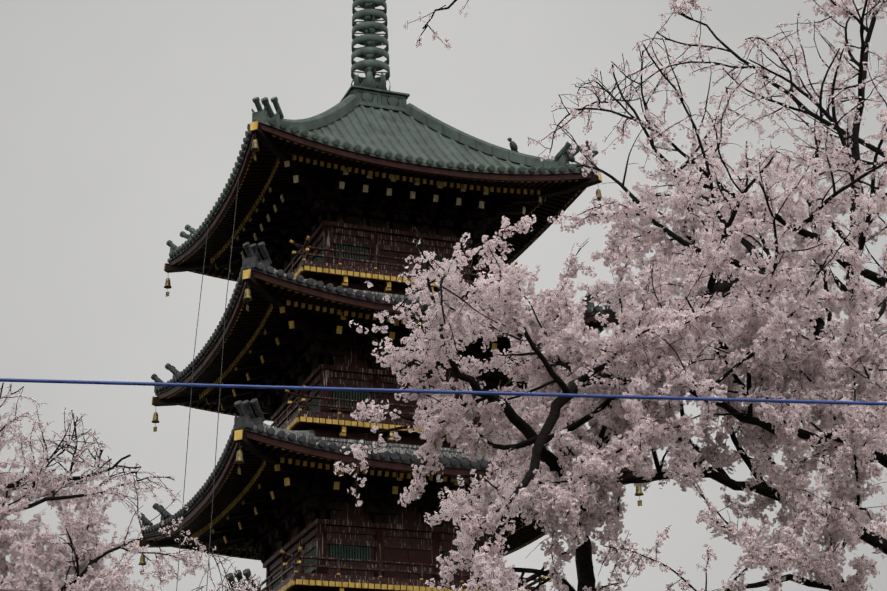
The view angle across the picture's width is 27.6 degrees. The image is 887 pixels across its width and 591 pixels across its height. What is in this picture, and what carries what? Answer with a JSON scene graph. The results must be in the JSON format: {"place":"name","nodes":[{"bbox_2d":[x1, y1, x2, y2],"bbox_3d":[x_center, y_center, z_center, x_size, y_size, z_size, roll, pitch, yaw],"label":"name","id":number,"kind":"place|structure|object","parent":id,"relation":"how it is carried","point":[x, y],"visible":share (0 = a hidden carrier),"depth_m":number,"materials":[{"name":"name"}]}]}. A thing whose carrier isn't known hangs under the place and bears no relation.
{"place":"outdoors","nodes":[
{"label":"outdoors","id":0,"kind":"place"},
{"bbox_2d":[0,588,26,590],"bbox_3d":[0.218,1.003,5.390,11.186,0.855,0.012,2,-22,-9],"label":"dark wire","id":1,"kind":"object","parent":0,"point":[1,589],"depth_m":5.21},
{"bbox_2d":[0,382,262,590],"bbox_3d":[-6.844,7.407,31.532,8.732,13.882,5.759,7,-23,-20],"label":"cherry tree branches","id":2,"kind":"object","parent":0,"point":[86,569],"visible":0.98,"depth_m":32.83,"materials":[{"name":"pink plant"}]},
{"bbox_2d":[138,0,643,590],"bbox_3d":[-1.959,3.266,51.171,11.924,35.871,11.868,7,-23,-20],"label":"pagoda","id":3,"kind":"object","parent":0,"point":[304,230],"visible":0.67,"depth_m":49.33,"materials":[{"name":"wood"}]},
{"bbox_2d":[507,138,517,151],"bbox_3d":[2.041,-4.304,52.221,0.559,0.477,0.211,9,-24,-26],"label":"bird","id":4,"kind":"object","parent":3,"relation":"on","point":[513,146],"visible":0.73,"depth_m":52.14},
{"bbox_2d":[565,151,580,163],"bbox_3d":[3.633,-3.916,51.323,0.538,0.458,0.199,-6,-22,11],"label":"bird","id":5,"kind":"object","parent":3,"relation":"attached to","point":[571,157],"visible":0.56,"depth_m":51.25},
{"bbox_2d":[403,0,469,49],"bbox_3d":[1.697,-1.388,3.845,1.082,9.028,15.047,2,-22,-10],"label":"cherry tree branches","id":6,"kind":"object","parent":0,"point":[434,37],"visible":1,"depth_m":11.75,"materials":[{"name":"pink plant"}]},
{"bbox_2d":[0,378,886,405],"bbox_3d":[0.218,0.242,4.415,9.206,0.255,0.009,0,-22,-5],"label":"blue wire","id":7,"kind":"object","parent":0,"point":[436,391],"visible":1,"depth_m":4.39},
{"bbox_2d":[0,0,886,590],"label":"sky","id":8,"kind":"structure","parent":0,"point":[123,123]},
{"bbox_2d":[333,0,886,590],"bbox_3d":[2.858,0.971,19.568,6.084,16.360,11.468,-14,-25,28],"label":"cherry tree branches","id":9,"kind":"object","parent":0,"point":[695,338],"visible":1,"depth_m":17.06,"materials":[{"name":"pink plant"}]}
]}

